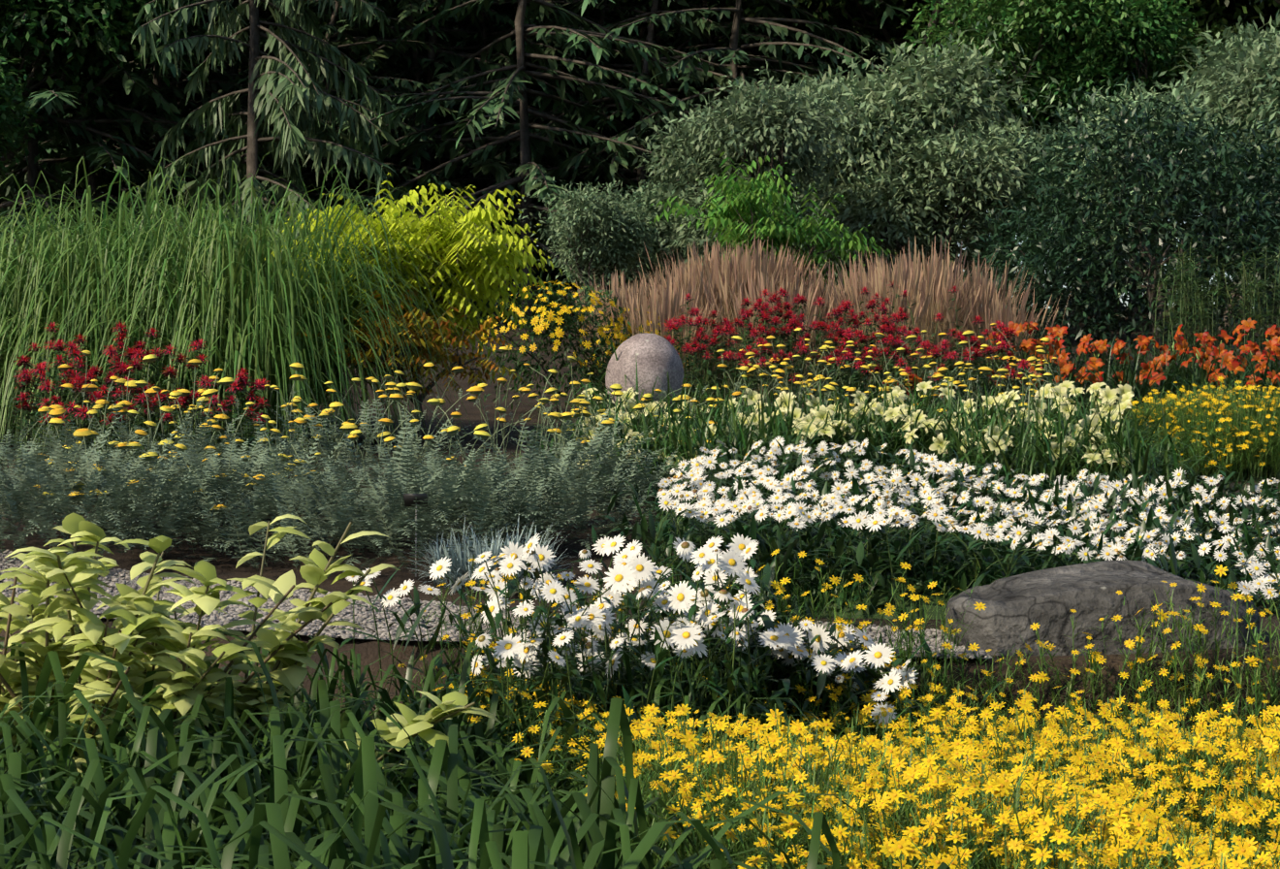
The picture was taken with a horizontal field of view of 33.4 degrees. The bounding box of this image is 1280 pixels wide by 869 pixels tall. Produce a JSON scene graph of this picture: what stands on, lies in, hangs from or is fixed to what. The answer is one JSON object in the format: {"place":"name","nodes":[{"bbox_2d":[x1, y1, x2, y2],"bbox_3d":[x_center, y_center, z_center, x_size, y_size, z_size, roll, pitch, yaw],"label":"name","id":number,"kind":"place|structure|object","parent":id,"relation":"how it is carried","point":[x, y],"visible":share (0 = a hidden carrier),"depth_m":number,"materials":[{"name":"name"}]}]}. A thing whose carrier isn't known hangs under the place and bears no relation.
{"place":"outdoors","nodes":[
{"label":"outdoors","id":0,"kind":"place"},
{"bbox_2d":[0,306,1279,762],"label":"ground","id":1,"kind":"structure","parent":0,"point":[229,570],"depth_m":8.36,"materials":[{"name":"soil"}]},
{"bbox_2d":[0,56,41,182],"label":"young hardwood","id":2,"kind":"object","parent":1,"relation":"on","point":[7,115],"visible":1,"depth_m":29.48,"materials":[{"name":"green plant"}]},
{"bbox_2d":[6,56,116,243],"bbox_3d":[-12.026,-8.499,35.773,7.067,14.999,5.398,0,0,33],"label":"conifer tree","id":3,"kind":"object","parent":1,"relation":"on","point":[63,173],"depth_m":35.19,"materials":[{"name":"green plant"}]},
{"bbox_2d":[0,64,146,253],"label":"spruce","id":4,"kind":"object","parent":1,"relation":"on","point":[15,190],"depth_m":40.23,"materials":[{"name":"green plant"}]},
{"bbox_2d":[0,56,155,240],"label":"spruce wall","id":5,"kind":"structure","parent":1,"relation":"on","point":[114,101],"depth_m":36.54,"materials":[{"name":"green plant"}]},
{"bbox_2d":[8,6,173,240],"bbox_3d":[-11.036,-12.271,39.775,9.073,22.512,7.917,0,0,12],"label":"spruce","id":6,"kind":"object","parent":1,"relation":"on","point":[41,179],"depth_m":39.90,"materials":[{"name":"green plant"}]},
{"bbox_2d":[0,37,192,265],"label":"conifer tree","id":7,"kind":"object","parent":1,"relation":"on","point":[17,205],"depth_m":36.74,"materials":[{"name":"green plant"}]},
{"bbox_2d":[14,69,186,192],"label":"spruce","id":8,"kind":"object","parent":1,"relation":"on","point":[122,188],"depth_m":53.11,"materials":[{"name":"green plant"}]},
{"bbox_2d":[0,0,225,174],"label":"hardwood","id":9,"kind":"object","parent":1,"relation":"on","point":[54,27],"visible":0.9,"depth_m":32.27,"materials":[{"name":"green plant"}]},
{"bbox_2d":[48,30,199,191],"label":"spruce","id":10,"kind":"object","parent":1,"relation":"on","point":[151,144],"depth_m":46.10,"materials":[{"name":"green plant"}]},
{"bbox_2d":[0,0,261,254],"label":"spruce","id":11,"kind":"object","parent":1,"relation":"on","point":[32,168],"visible":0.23,"depth_m":33.29,"materials":[{"name":"green plant"}]},
{"bbox_2d":[1,0,269,253],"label":"tree","id":12,"kind":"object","parent":1,"relation":"on","point":[70,179],"depth_m":36.18,"materials":[{"name":"green plant"}]},
{"bbox_2d":[0,321,272,485],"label":"bee balm","id":13,"kind":"object","parent":1,"relation":"on","point":[77,381],"visible":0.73,"depth_m":11.26,"materials":[{"name":"red plant"}]},
{"bbox_2d":[0,8,285,241],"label":"spruce","id":14,"kind":"object","parent":1,"relation":"on","point":[96,152],"visible":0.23,"depth_m":33.36,"materials":[{"name":"green plant"}]},
{"bbox_2d":[0,0,327,258],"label":"spruce","id":15,"kind":"object","parent":1,"relation":"on","point":[172,89],"visible":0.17,"depth_m":34.66,"materials":[{"name":"green plant"}]},
{"bbox_2d":[72,0,270,229],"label":"conifer tree","id":16,"kind":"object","parent":1,"relation":"on","point":[110,143],"depth_m":36.24,"materials":[{"name":"green plant"}]},
{"bbox_2d":[18,1,405,252],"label":"spruce","id":17,"kind":"object","parent":1,"relation":"on","point":[243,100],"visible":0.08,"depth_m":35.91,"materials":[{"name":"green plant"}]},
{"bbox_2d":[71,3,357,240],"bbox_3d":[-7.212,-8.383,37.296,5.037,14.193,5.773,0,0,-26],"label":"tree","id":18,"kind":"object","parent":1,"relation":"on","point":[330,182],"depth_m":36.60,"materials":[{"name":"green plant"}]},
{"bbox_2d":[0,512,502,789],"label":"variegated shrub","id":19,"kind":"object","parent":1,"relation":"on","point":[142,619],"visible":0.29,"depth_m":4.57,"materials":[{"name":"green plant"}]},
{"bbox_2d":[0,145,534,468],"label":"ornamental grass","id":20,"kind":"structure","parent":1,"relation":"on","point":[252,311],"depth_m":12.50,"materials":[{"name":"green plant"}]},
{"bbox_2d":[130,0,404,254],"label":"weeping cedar","id":21,"kind":"object","parent":1,"relation":"on","point":[282,94],"visible":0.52,"depth_m":31.17,"materials":[{"name":"green plant"}]},
{"bbox_2d":[148,0,398,204],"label":"conifer tree","id":22,"kind":"object","parent":1,"relation":"on","point":[262,5],"visible":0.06,"depth_m":37.45,"materials":[{"name":"green plant"}]},
{"bbox_2d":[97,10,452,216],"bbox_3d":[-6.743,-11.891,40.307,7.071,21.601,8.103,0,0,3],"label":"spruce","id":23,"kind":"object","parent":1,"relation":"on","point":[240,72],"depth_m":39.41,"materials":[{"name":"green plant"}]},
{"bbox_2d":[164,0,437,208],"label":"conifer tree","id":24,"kind":"object","parent":1,"relation":"on","point":[364,30],"visible":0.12,"depth_m":36.24,"materials":[{"name":"green plant"}]},
{"bbox_2d":[202,0,437,209],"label":"tree","id":25,"kind":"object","parent":1,"relation":"on","point":[320,18],"depth_m":36.37,"materials":[{"name":"green plant"}]},
{"bbox_2d":[190,0,489,308],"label":"spruce","id":26,"kind":"object","parent":1,"relation":"on","point":[341,35],"visible":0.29,"depth_m":33.94,"materials":[{"name":"green plant"}]},
{"bbox_2d":[192,0,513,311],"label":"conifer tree","id":27,"kind":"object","parent":1,"relation":"on","point":[354,181],"depth_m":36.33,"materials":[{"name":"green plant"}]},
{"bbox_2d":[259,25,497,203],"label":"spruce","id":28,"kind":"object","parent":1,"relation":"on","point":[399,126],"depth_m":44.08,"materials":[{"name":"green plant"}]},
{"bbox_2d":[245,8,519,267],"bbox_3d":[-5.693,-12.078,40.049,7.214,21.989,8.268,0,0,19],"label":"spruce","id":29,"kind":"object","parent":1,"relation":"on","point":[507,118],"depth_m":39.26,"materials":[{"name":"green plant"}]},
{"bbox_2d":[296,286,526,443],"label":"shrub","id":30,"kind":"object","parent":1,"relation":"on","point":[458,359],"visible":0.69,"depth_m":12.96,"materials":[{"name":"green plant"}]},
{"bbox_2d":[403,493,428,576],"bbox_3d":[-0.851,0.382,8.101,0.090,0.315,0.043,0,0,2],"label":"plant label","id":31,"kind":"object","parent":1,"relation":"on","point":[408,498],"visible":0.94,"depth_m":8.10,"materials":[{"name":"metal"}]},
{"bbox_2d":[264,172,569,440],"bbox_3d":[-1.518,-0.752,13.496,2.155,1.676,2.048,0,0,2],"label":"shrub","id":32,"kind":"object","parent":1,"relation":"on","point":[466,246],"visible":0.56,"depth_m":13.14,"materials":[{"name":"yellow plant"}]},
{"bbox_2d":[235,0,611,263],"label":"spruce","id":33,"kind":"object","parent":1,"relation":"on","point":[384,52],"visible":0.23,"depth_m":35.09,"materials":[{"name":"green plant"}]},
{"bbox_2d":[257,0,605,318],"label":"conifer tree","id":34,"kind":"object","parent":1,"relation":"on","point":[425,161],"depth_m":36.02,"materials":[{"name":"green plant"}]},
{"bbox_2d":[374,2,517,210],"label":"spruce","id":35,"kind":"object","parent":1,"relation":"on","point":[468,171],"depth_m":46.84,"materials":[{"name":"green plant"}]},
{"bbox_2d":[386,8,544,220],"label":"spruce","id":36,"kind":"object","parent":1,"relation":"on","point":[457,20],"depth_m":42.74,"materials":[{"name":"green plant"}]},
{"bbox_2d":[0,610,949,868],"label":"daylily foliage","id":37,"kind":"object","parent":1,"relation":"on","point":[136,797],"visible":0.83,"depth_m":3.73,"materials":[{"name":"green plant"}]},
{"bbox_2d":[350,0,611,240],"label":"spruce","id":38,"kind":"object","parent":1,"relation":"on","point":[485,182],"visible":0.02,"depth_m":39.31,"materials":[{"name":"green plant"}]},
{"bbox_2d":[305,0,662,320],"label":"conifer tree","id":39,"kind":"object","parent":1,"relation":"on","point":[490,176],"depth_m":35.52,"materials":[{"name":"green plant"}]},
{"bbox_2d":[399,516,576,595],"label":"silver tuft","id":40,"kind":"object","parent":1,"relation":"on","point":[461,565],"visible":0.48,"depth_m":7.82,"materials":[{"name":"plant"}]},
{"bbox_2d":[0,548,991,659],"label":"gravel path","id":41,"kind":"structure","parent":1,"relation":"on","point":[363,614],"depth_m":6.79,"materials":[{"name":"grey gravel"}]},
{"bbox_2d":[323,0,738,323],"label":"spruce","id":42,"kind":"object","parent":1,"relation":"on","point":[523,137],"visible":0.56,"depth_m":33.06,"materials":[{"name":"leaf"},{"name":"bark"}]},
{"bbox_2d":[0,322,1092,577],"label":"yarrow","id":43,"kind":"object","parent":1,"relation":"on","point":[194,488],"visible":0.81,"depth_m":8.91,"materials":[{"name":"green plant"}]},
{"bbox_2d":[455,0,653,319],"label":"conifer tree","id":44,"kind":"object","parent":1,"relation":"on","point":[561,47],"depth_m":35.69,"materials":[{"name":"green plant"}]},
{"bbox_2d":[415,4,723,111],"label":"hardwood","id":45,"kind":"object","parent":1,"relation":"on","point":[546,108],"depth_m":49.06,"materials":[{"name":"green plant"}]},
{"bbox_2d":[382,0,760,316],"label":"spruce","id":46,"kind":"object","parent":1,"relation":"on","point":[580,96],"visible":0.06,"depth_m":35.54,"materials":[{"name":"green plant"}]},
{"bbox_2d":[475,270,688,412],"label":"yellow bush","id":47,"kind":"object","parent":1,"relation":"on","point":[560,330],"visible":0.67,"depth_m":16.04,"materials":[{"name":"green plant"}]},
{"bbox_2d":[458,0,728,316],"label":"conifer tree","id":48,"kind":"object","parent":1,"relation":"on","point":[594,13],"depth_m":35.50,"materials":[{"name":"green plant"}]},
{"bbox_2d":[517,176,670,351],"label":"shrub","id":49,"kind":"object","parent":1,"relation":"on","point":[609,233],"visible":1,"depth_m":23.65,"materials":[{"name":"green plant"}]},
{"bbox_2d":[605,332,684,411],"bbox_3d":[0.027,-0.322,11.974,0.444,0.492,0.424,0,0,2],"label":"sphere","id":50,"kind":"object","parent":1,"relation":"on","point":[654,356],"visible":0.71,"depth_m":11.81,"materials":[{"name":"stone"}]},
{"bbox_2d":[462,0,835,319],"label":"spruce","id":51,"kind":"object","parent":1,"relation":"on","point":[698,25],"visible":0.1,"depth_m":34.93,"materials":[{"name":"green plant"}]},
{"bbox_2d":[590,178,708,342],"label":"shrub","id":52,"kind":"object","parent":1,"relation":"on","point":[656,195],"visible":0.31,"depth_m":25.40,"materials":[{"name":"green plant"}]},
{"bbox_2d":[308,529,1011,770],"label":"white daisies","id":53,"kind":"object","parent":1,"relation":"on","point":[729,625],"visible":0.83,"depth_m":5.31,"materials":[{"name":"white plant"}]},
{"bbox_2d":[518,0,801,272],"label":"spruce","id":54,"kind":"object","parent":1,"relation":"on","point":[678,34],"depth_m":40.54,"materials":[{"name":"green plant"}]},
{"bbox_2d":[540,0,792,284],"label":"conifer tree","id":55,"kind":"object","parent":1,"relation":"on","point":[657,38],"depth_m":36.94,"materials":[{"name":"green plant"}]},
{"bbox_2d":[455,0,885,250],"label":"tree","id":56,"kind":"object","parent":1,"relation":"on","point":[748,13],"visible":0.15,"depth_m":36.69,"materials":[{"name":"green plant"}]},
{"bbox_2d":[572,0,841,318],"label":"conifer tree","id":57,"kind":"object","parent":1,"relation":"on","point":[755,37],"depth_m":35.17,"materials":[{"name":"green plant"}]},
{"bbox_2d":[556,0,914,323],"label":"spruce","id":58,"kind":"object","parent":1,"relation":"on","point":[735,53],"visible":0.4,"depth_m":33.45,"materials":[{"name":"green plant"}]},
{"bbox_2d":[627,60,866,268],"bbox_3d":[1.296,-2.319,23.886,2.378,3.300,3.110,0,0,-39],"label":"shrub","id":59,"kind":"object","parent":1,"relation":"on","point":[741,133],"visible":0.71,"depth_m":23.57,"materials":[{"name":"green plant"}]},
{"bbox_2d":[602,2,930,315],"bbox_3d":[2.020,-11.433,38.033,7.908,20.944,6.900,0,0,-36],"label":"spruce","id":60,"kind":"object","parent":1,"relation":"on","point":[694,41],"visible":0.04,"depth_m":36.69,"materials":[{"name":"green plant"}]},
{"bbox_2d":[648,148,896,353],"bbox_3d":[1.165,-1.487,19.261,2.079,2.137,1.636,0,0,-44],"label":"shrub","id":61,"kind":"object","parent":1,"relation":"on","point":[744,214],"visible":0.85,"depth_m":19.14,"materials":[{"name":"green plant"}]},
{"bbox_2d":[646,0,917,311],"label":"conifer tree","id":62,"kind":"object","parent":1,"relation":"on","point":[812,5],"depth_m":36.63,"materials":[{"name":"green plant"}]},
{"bbox_2d":[709,4,896,73],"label":"tree","id":63,"kind":"object","parent":1,"relation":"on","point":[856,32],"depth_m":49.65,"materials":[{"name":"green plant"}]},
{"bbox_2d":[784,2,891,218],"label":"spruce","id":64,"kind":"object","parent":1,"relation":"on","point":[785,36],"depth_m":43.65,"materials":[{"name":"green plant"}]},
{"bbox_2d":[397,548,1279,868],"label":"yellow flowers","id":65,"kind":"object","parent":1,"relation":"on","point":[1162,791],"visible":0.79,"depth_m":4.20,"materials":[{"name":"yellow plant"}]},
{"bbox_2d":[725,1,955,251],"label":"tree","id":66,"kind":"object","parent":1,"relation":"on","point":[823,60],"depth_m":41.10,"materials":[{"name":"green plant"}]},
{"bbox_2d":[688,0,993,307],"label":"tree","id":67,"kind":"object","parent":1,"relation":"on","point":[889,11],"depth_m":36.91,"materials":[{"name":"green plant"}]},
{"bbox_2d":[662,280,1035,419],"bbox_3d":[1.289,-0.515,14.437,2.733,1.230,2.684,0,0,2],"label":"bee balm","id":68,"kind":"object","parent":1,"relation":"on","point":[886,329],"visible":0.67,"depth_m":14.43,"materials":[{"name":"red plant"}]},
{"bbox_2d":[767,67,969,331],"bbox_3d":[2.838,-2.935,28.408,2.753,3.906,3.601,0,0,25],"label":"shrub","id":69,"kind":"object","parent":1,"relation":"on","point":[817,202],"visible":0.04,"depth_m":27.84,"materials":[{"name":"green plant"}]},
{"bbox_2d":[732,0,1011,250],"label":"tree","id":70,"kind":"object","parent":1,"relation":"on","point":[847,12],"visible":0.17,"depth_m":36.18,"materials":[{"name":"green plant"}]},
{"bbox_2d":[507,331,1248,502],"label":"pale yellow flowers","id":71,"kind":"object","parent":1,"relation":"on","point":[1048,443],"visible":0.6,"depth_m":10.84,"materials":[{"name":"green plant"}]},
{"bbox_2d":[757,19,1053,330],"bbox_3d":[3.083,-2.820,25.892,3.799,4.177,3.061,0,0,5],"label":"shrub","id":72,"kind":"object","parent":1,"relation":"on","point":[885,112],"visible":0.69,"depth_m":25.49,"materials":[{"name":"green plant"}]},
{"bbox_2d":[747,532,1078,619],"bbox_3d":[1.012,0.483,7.297,1.329,0.276,1.240,0,0,2],"label":"coreopsis","id":73,"kind":"object","parent":1,"relation":"on","point":[918,587],"visible":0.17,"depth_m":6.86,"materials":[{"name":"green plant"}]},
{"bbox_2d":[550,429,1279,620],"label":"white daisies","id":74,"kind":"object","parent":1,"relation":"on","point":[914,506],"visible":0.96,"depth_m":7.67,"materials":[{"name":"white plant"}]},
{"bbox_2d":[806,126,1036,331],"bbox_3d":[3.395,-2.202,25.361,2.804,2.980,2.616,0,0,10],"label":"shrub","id":75,"kind":"object","parent":1,"relation":"on","point":[970,185],"visible":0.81,"depth_m":24.99,"materials":[{"name":"green plant"}]},
{"bbox_2d":[789,0,1059,310],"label":"spruce","id":76,"kind":"object","parent":1,"relation":"on","point":[868,56],"visible":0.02,"depth_m":39.33,"materials":[{"name":"green plant"}]},
{"bbox_2d":[910,0,948,260],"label":"tree","id":77,"kind":"object","parent":1,"relation":"on","point":[936,21],"visible":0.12,"depth_m":34.26,"materials":[{"name":"green plant"}]},
{"bbox_2d":[863,0,1002,250],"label":"hardwood","id":78,"kind":"object","parent":1,"relation":"on","point":[894,22],"depth_m":40.51,"materials":[{"name":"green plant"}]},
{"bbox_2d":[874,65,1072,262],"bbox_3d":[4.534,-3.481,31.572,3.850,4.122,2.431,0,0,17],"label":"shrub","id":79,"kind":"object","parent":1,"relation":"on","point":[1038,122],"depth_m":30.76,"materials":[{"name":"green plant"}]},
{"bbox_2d":[944,98,1055,319],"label":"shrub","id":80,"kind":"object","parent":1,"relation":"on","point":[1009,138],"visible":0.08,"depth_m":28.95,"materials":[{"name":"green plant"}]},
{"bbox_2d":[910,20,1119,306],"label":"tree","id":81,"kind":"object","parent":1,"relation":"on","point":[1055,278],"depth_m":42.22,"materials":[{"name":"green plant"}]},
{"bbox_2d":[801,317,1279,422],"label":"orange flowers","id":82,"kind":"object","parent":1,"relation":"on","point":[1160,371],"visible":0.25,"depth_m":14.40,"materials":[{"name":"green plant"}]},
{"bbox_2d":[888,0,1207,322],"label":"young hardwood","id":83,"kind":"object","parent":1,"relation":"on","point":[1034,31],"visible":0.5,"depth_m":30.05,"materials":[{"name":"green plant"}]},
{"bbox_2d":[1001,114,1170,343],"bbox_3d":[5.620,-2.392,26.046,2.783,3.074,2.127,0,0,-34],"label":"shrub","id":84,"kind":"object","parent":1,"relation":"on","point":[1030,151],"visible":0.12,"depth_m":25.64,"materials":[{"name":"green plant"}]},
{"bbox_2d":[900,0,1279,320],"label":"tree","id":85,"kind":"object","parent":1,"relation":"on","point":[1228,9],"visible":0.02,"depth_m":34.47,"materials":[{"name":"green plant"}]},
{"bbox_2d":[946,0,1244,278],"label":"hardwood","id":86,"kind":"object","parent":1,"relation":"on","point":[1205,5],"visible":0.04,"depth_m":33.13,"materials":[{"name":"green plant"}]},
{"bbox_2d":[944,560,1260,656],"bbox_3d":[1.316,0.554,6.142,0.883,0.361,0.649,0,0,2],"label":"boulder","id":87,"kind":"object","parent":1,"relation":"on","point":[1018,605],"visible":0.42,"depth_m":5.84,"materials":[{"name":"stone"}]},
{"bbox_2d":[1003,0,1214,329],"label":"young hardwood","id":88,"kind":"object","parent":1,"relation":"on","point":[1161,17],"visible":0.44,"depth_m":29.86,"materials":[{"name":"green plant"}]},
{"bbox_2d":[944,70,1279,373],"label":"dark shrub","id":89,"kind":"object","parent":1,"relation":"on","point":[1084,271],"visible":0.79,"depth_m":18.69,"materials":[{"name":"green plant"}]},
{"bbox_2d":[961,0,1278,317],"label":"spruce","id":90,"kind":"object","parent":1,"relation":"on","point":[1143,285],"visible":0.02,"depth_m":35.61,"materials":[{"name":"green plant"}]},
{"bbox_2d":[1017,70,1278,350],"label":"grey tree","id":91,"kind":"object","parent":1,"relation":"on","point":[1145,95],"visible":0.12,"depth_m":24.16,"materials":[{"name":"green plant"}]},
{"bbox_2d":[1088,0,1273,316],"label":"tree","id":92,"kind":"object","parent":1,"relation":"on","point":[1250,12],"visible":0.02,"depth_m":35.20,"materials":[{"name":"green plant"}]},
{"bbox_2d":[1118,376,1279,482],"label":"yellow flowers","id":93,"kind":"object","parent":1,"relation":"on","point":[1250,425],"visible":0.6,"depth_m":11.33,"materials":[{"name":"yellow plant"}]},
{"bbox_2d":[1126,17,1279,322],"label":"shrub","id":94,"kind":"object","parent":1,"relation":"on","point":[1221,29],"visible":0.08,"depth_m":31.93,"materials":[{"name":"green plant"}]},
{"bbox_2d":[1143,237,1279,380],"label":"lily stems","id":95,"kind":"object","parent":1,"relation":"on","point":[1196,281],"visible":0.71,"depth_m":16.77,"materials":[{"name":"green plant"}]},
{"bbox_2d":[1154,9,1279,330],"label":"shrub","id":96,"kind":"object","parent":1,"relation":"on","point":[1239,43],"visible":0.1,"depth_m":28.34,"materials":[{"name":"green plant"}]},
{"bbox_2d":[1170,0,1279,287],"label":"hardwood","id":97,"kind":"object","parent":1,"relation":"on","point":[1226,18],"visible":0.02,"depth_m":34.96,"materials":[{"name":"green plant"}]},
{"bbox_2d":[1172,36,1279,339],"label":"shrub","id":98,"kind":"object","parent":1,"relation":"on","point":[1243,98],"visible":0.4,"depth_m":25.00,"materials":[{"name":"green plant"}]},
{"bbox_2d":[1179,0,1279,321],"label":"hardwood","id":99,"kind":"object","parent":1,"relation":"on","point":[1275,3],"visible":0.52,"depth_m":31.59,"materials":[{"name":"green plant"}]},
{"bbox_2d":[1183,2,1277,25],"bbox_3d":[11.520,-7.593,34.070,5.799,12.040,7.938,0,0,-40],"label":"hardwood","id":100,"kind":"object","parent":1,"relation":"on","point":[1185,6],"visible":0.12,"depth_m":34.92,"materials":[{"name":"green plant"}]},
{"bbox_2d":[1225,58,1279,240],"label":"shrub","id":101,"kind":"object","parent":1,"relation":"on","point":[1269,107],"visible":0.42,"depth_m":24.46,"materials":[{"name":"green plant"}]},
{"bbox_2d":[540,230,1075,413],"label":"feather reed grass","id":102,"kind":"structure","parent":0,"point":[716,281],"depth_m":16.55,"materials":[{"name":"brown plant"}]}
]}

